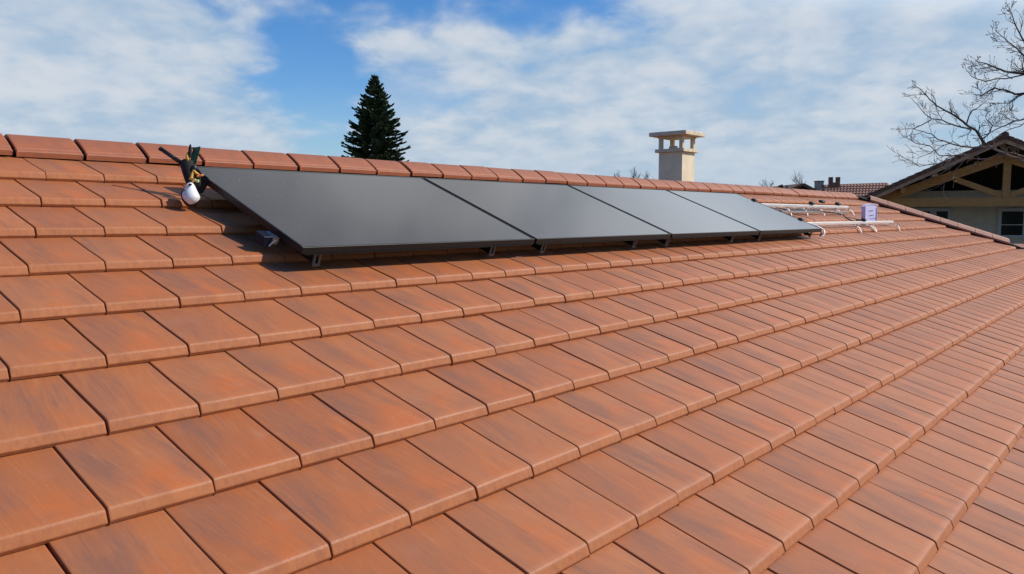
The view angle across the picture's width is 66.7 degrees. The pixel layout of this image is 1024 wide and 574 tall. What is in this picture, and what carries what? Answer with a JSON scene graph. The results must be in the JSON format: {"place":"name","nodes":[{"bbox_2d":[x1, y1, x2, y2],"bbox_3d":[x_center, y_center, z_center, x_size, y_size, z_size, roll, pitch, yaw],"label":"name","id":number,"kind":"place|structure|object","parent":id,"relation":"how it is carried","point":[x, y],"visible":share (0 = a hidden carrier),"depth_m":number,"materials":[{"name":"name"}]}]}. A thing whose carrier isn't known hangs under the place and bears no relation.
{"place":"outdoors","nodes":[
{"label":"outdoors","id":0,"kind":"place"},
{"bbox_2d":[0,0,1023,187],"label":"sky","id":1,"kind":"structure","parent":0,"point":[775,89],"materials":[{"name":"blue"}]},
{"bbox_2d":[774,181,824,189],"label":"house","id":2,"kind":"structure","parent":0,"point":[817,185],"depth_m":46.70,"materials":[{"name":"tile"}]},
{"bbox_2d":[821,177,888,195],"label":"channel tiled house","id":3,"kind":"structure","parent":0,"point":[861,189],"depth_m":34.49,"materials":[{"name":"tile"}]},
{"bbox_2d":[862,131,1023,243],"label":"timber gable house","id":4,"kind":"structure","parent":0,"point":[986,195],"depth_m":21.81,"materials":[{"name":"tile"},{"name":"wood"},{"name":"plaster"}]},
{"bbox_2d":[914,208,933,214],"bbox_3d":[12.013,-1.836,22.753,0.523,0.933,0.060,2,6,25],"label":"window","id":5,"kind":"structure","parent":4,"relation":"in","point":[927,210],"depth_m":22.66,"materials":[{"name":"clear glass"}]},
{"bbox_2d":[933,208,951,219],"bbox_3d":[12.446,-1.819,22.547,0.470,0.925,0.060,2,6,25],"label":"window","id":6,"kind":"structure","parent":4,"relation":"in","point":[945,213],"depth_m":22.49,"materials":[{"name":"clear glass"}]},
{"bbox_2d":[997,208,1023,237],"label":"window","id":7,"kind":"structure","parent":4,"relation":"in","point":[1010,223],"depth_m":21.81,"materials":[{"name":"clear glass"}]},
{"label":"ground","id":8,"kind":"structure","parent":0,"visible":0},
{"bbox_2d":[341,74,410,161],"bbox_3d":[-6.065,-3.241,34.475,4.224,12.180,4.054,1,5,10],"label":"spruce tree","id":9,"kind":"object","parent":8,"relation":"on","point":[375,126],"visible":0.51,"depth_m":33.67,"materials":[{"name":"green plant"}]},
{"bbox_2d":[0,130,1023,573],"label":"house","id":10,"kind":"structure","parent":8,"relation":"on","point":[206,384],"depth_m":3.21,"materials":[{"name":"tile"}]},
{"bbox_2d":[181,182,200,206],"bbox_3d":[-1.678,-0.479,4.048,0.106,0.128,0.079,0,5,-4],"label":"hard hat","id":11,"kind":"object","parent":10,"relation":"on","point":[190,195],"visible":1,"depth_m":4.03,"materials":[{"name":"white plastic"}]},
{"bbox_2d":[180,159,209,192],"bbox_3d":[-1.686,-0.590,4.148,0.082,0.179,0.140,4,7,40],"label":"pouch","id":12,"kind":"object","parent":10,"relation":"on","point":[187,167],"visible":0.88,"depth_m":4.10,"materials":[{"name":"black fabric"}]},
{"bbox_2d":[158,146,180,164],"bbox_3d":[-1.800,-0.692,4.109,0.125,0.099,0.025,-1,5,-7],"label":"stick","id":13,"kind":"object","parent":12,"relation":"in","point":[169,154],"visible":1,"depth_m":4.10,"materials":[{"name":"black plastic"}]},
{"bbox_2d":[185,144,200,163],"bbox_3d":[-1.696,-0.702,4.133,0.078,0.110,0.056,-3,6,-28],"label":"tool","id":14,"kind":"object","parent":12,"relation":"in","point":[193,154],"visible":0.99,"depth_m":4.12,"materials":[{"name":"green plastic"}]},
{"bbox_2d":[189,170,203,189],"bbox_3d":[-1.655,-0.563,4.081,0.060,0.104,0.058,2,6,21],"label":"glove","id":15,"kind":"object","parent":12,"relation":"hanging from","point":[196,179],"visible":0.99,"depth_m":4.08,"materials":[{"name":"yellow fabric"}]},
{"bbox_2d":[296,250,321,265],"bbox_3d":[-0.999,-0.154,3.823,0.177,0.100,0.042,4,7,40],"label":"panel bracket","id":16,"kind":"object","parent":10,"relation":"attached to","point":[314,260],"visible":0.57,"depth_m":3.79,"materials":[{"name":"silver metal"}]},
{"bbox_2d":[478,247,495,255],"bbox_3d":[-0.172,-0.243,4.789,0.177,0.100,0.042,4,7,40],"label":"panel bracket","id":17,"kind":"object","parent":10,"relation":"attached to","point":[490,251],"visible":0.54,"depth_m":4.75,"materials":[{"name":"silver metal"}]},
{"bbox_2d":[530,243,546,252],"bbox_3d":[0.154,-0.277,5.169,0.177,0.100,0.042,4,7,40],"label":"panel bracket","id":18,"kind":"object","parent":10,"relation":"attached to","point":[541,248],"visible":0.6,"depth_m":5.14,"materials":[{"name":"silver metal"}]},
{"bbox_2d":[266,221,894,237],"bbox_3d":[2.376,-0.638,7.995,0.040,0.040,11.080,4,7,40],"label":"mounting rail","id":19,"kind":"object","parent":10,"relation":"on","point":[843,222],"visible":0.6,"depth_m":10.49,"materials":[{"name":"metal"}]},
{"bbox_2d":[254,231,278,246],"bbox_3d":[-1.184,-0.235,3.772,0.110,0.076,0.086,4,7,40],"label":"rail connector","id":20,"kind":"object","parent":19,"relation":"attached to","point":[263,238],"visible":1,"depth_m":3.75,"materials":[{"name":"blue metal"}]},
{"bbox_2d":[623,240,637,247],"bbox_3d":[0.893,-0.356,6.031,0.177,0.100,0.042,4,7,40],"label":"panel bracket","id":21,"kind":"object","parent":10,"relation":"attached to","point":[633,243],"visible":0.57,"depth_m":6.00,"materials":[{"name":"silver metal"}]},
{"bbox_2d":[655,238,669,245],"bbox_3d":[1.221,-0.391,6.414,0.177,0.100,0.042,4,7,40],"label":"panel bracket","id":22,"kind":"object","parent":10,"relation":"attached to","point":[665,241],"visible":0.63,"depth_m":6.38,"materials":[{"name":"silver metal"}]},
{"bbox_2d":[721,236,733,241],"bbox_3d":[2.016,-0.476,7.342,0.177,0.100,0.042,4,7,40],"label":"panel bracket","id":23,"kind":"object","parent":10,"relation":"attached to","point":[730,238],"visible":0.54,"depth_m":7.31,"materials":[{"name":"silver metal"}]},
{"bbox_2d":[750,234,761,239],"bbox_3d":[2.425,-0.520,7.819,0.177,0.100,0.042,4,7,40],"label":"panel bracket","id":24,"kind":"object","parent":10,"relation":"attached to","point":[758,237],"visible":0.56,"depth_m":7.78,"materials":[{"name":"silver metal"}]},
{"bbox_2d":[774,208,810,210],"bbox_3d":[3.735,-1.033,10.332,0.049,0.039,1.302,4,7,40],"label":"cable","id":25,"kind":"object","parent":10,"relation":"on","point":[790,209],"visible":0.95,"depth_m":10.22,"materials":[{"name":"black plastic"}]},
{"bbox_2d":[761,203,849,207],"bbox_3d":[1.883,-0.896,8.282,0.040,0.040,10.550,4,7,40],"label":"mounting rail","id":26,"kind":"object","parent":10,"relation":"attached to","point":[801,205],"visible":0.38,"depth_m":10.76,"materials":[{"name":"metal"}]},
{"bbox_2d":[197,166,534,254],"bbox_3d":[-0.821,-0.468,4.628,1.064,0.462,1.735,4,7,40],"label":"solar panel","id":27,"kind":"object","parent":26,"relation":"attached to","point":[311,213],"visible":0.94,"depth_m":4.43,"materials":[{"name":"black glass"}]},
{"bbox_2d":[423,178,670,244],"bbox_3d":[0.320,-0.590,5.959,1.064,0.462,1.735,4,7,40],"label":"solar panel","id":28,"kind":"object","parent":26,"relation":"attached to","point":[541,214],"visible":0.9,"depth_m":5.81,"materials":[{"name":"black glass"}]},
{"bbox_2d":[568,185,759,238],"bbox_3d":[1.460,-0.712,7.290,1.064,0.462,1.735,4,7,40],"label":"solar panel","id":29,"kind":"object","parent":26,"relation":"attached to","point":[675,216],"visible":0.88,"depth_m":7.16,"materials":[{"name":"black glass"}]},
{"bbox_2d":[667,190,821,234],"bbox_3d":[2.601,-0.834,8.621,1.064,0.462,1.735,4,7,40],"label":"solar panel","id":30,"kind":"object","parent":26,"relation":"attached to","point":[763,219],"visible":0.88,"depth_m":8.51,"materials":[{"name":"black glass"}]},
{"bbox_2d":[780,210,849,212],"bbox_3d":[4.310,-1.056,10.960,0.032,0.032,2.720,4,7,40],"label":"mounting rail","id":31,"kind":"object","parent":10,"relation":"on","point":[813,211],"visible":0.75,"depth_m":10.72,"materials":[{"name":"silver metal"}]},
{"bbox_2d":[807,222,824,237],"bbox_3d":[3.540,-0.667,9.081,0.204,0.180,0.129,4,7,40],"label":"edge strip","id":32,"kind":"object","parent":10,"relation":"on","point":[820,231],"visible":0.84,"depth_m":9.05,"materials":[{"name":"metal"}]},
{"bbox_2d":[778,209,864,224],"bbox_3d":[3.941,-0.937,10.541,2.652,0.228,0.373,-4,7,-38],"label":"cable","id":33,"kind":"object","parent":10,"relation":"on","point":[820,210],"visible":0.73,"depth_m":11.04,"materials":[{"name":"black plastic"}]},
{"bbox_2d":[861,204,877,220],"bbox_3d":[5.362,-1.112,11.681,0.293,0.275,0.092,-3,6,-28],"label":"container","id":34,"kind":"object","parent":10,"relation":"on","point":[868,212],"visible":0.91,"depth_m":11.64,"materials":[{"name":"purple plastic"}]},
{"bbox_2d":[630,168,639,177],"bbox_3d":[5.997,-1.705,38.309,0.555,8.396,0.983,4,7,40],"label":"bare tree","id":35,"kind":"object","parent":8,"relation":"on","point":[634,172],"visible":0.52,"depth_m":37.89,"materials":[{"name":"plant"}]},
{"bbox_2d":[758,178,773,186],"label":"bare tree","id":36,"kind":"object","parent":8,"relation":"on","point":[766,183],"visible":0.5,"depth_m":42.09,"materials":[{"name":"plant"}]},
{"bbox_2d":[791,171,805,183],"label":"bare tree","id":37,"kind":"object","parent":8,"relation":"on","point":[797,180],"visible":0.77,"depth_m":51.82,"materials":[{"name":"plant"}]},
{"bbox_2d":[777,184,821,190],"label":"hidden house","id":38,"kind":"structure","parent":8,"relation":"on","point":[780,186],"depth_m":39.93,"materials":[{"name":"tile"}]},
{"bbox_2d":[891,81,1007,147],"bbox_3d":[18.349,-2.695,32.410,4.554,11.422,2.371,1,5,9],"label":"bare tree","id":39,"kind":"object","parent":8,"relation":"on","point":[970,128],"visible":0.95,"depth_m":31.82,"materials":[{"name":"brown plant"}]},
{"bbox_2d":[887,1,1023,197],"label":"bare tree","id":40,"kind":"object","parent":8,"relation":"on","point":[1021,73],"visible":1,"depth_m":15.89,"materials":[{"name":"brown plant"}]}
]}

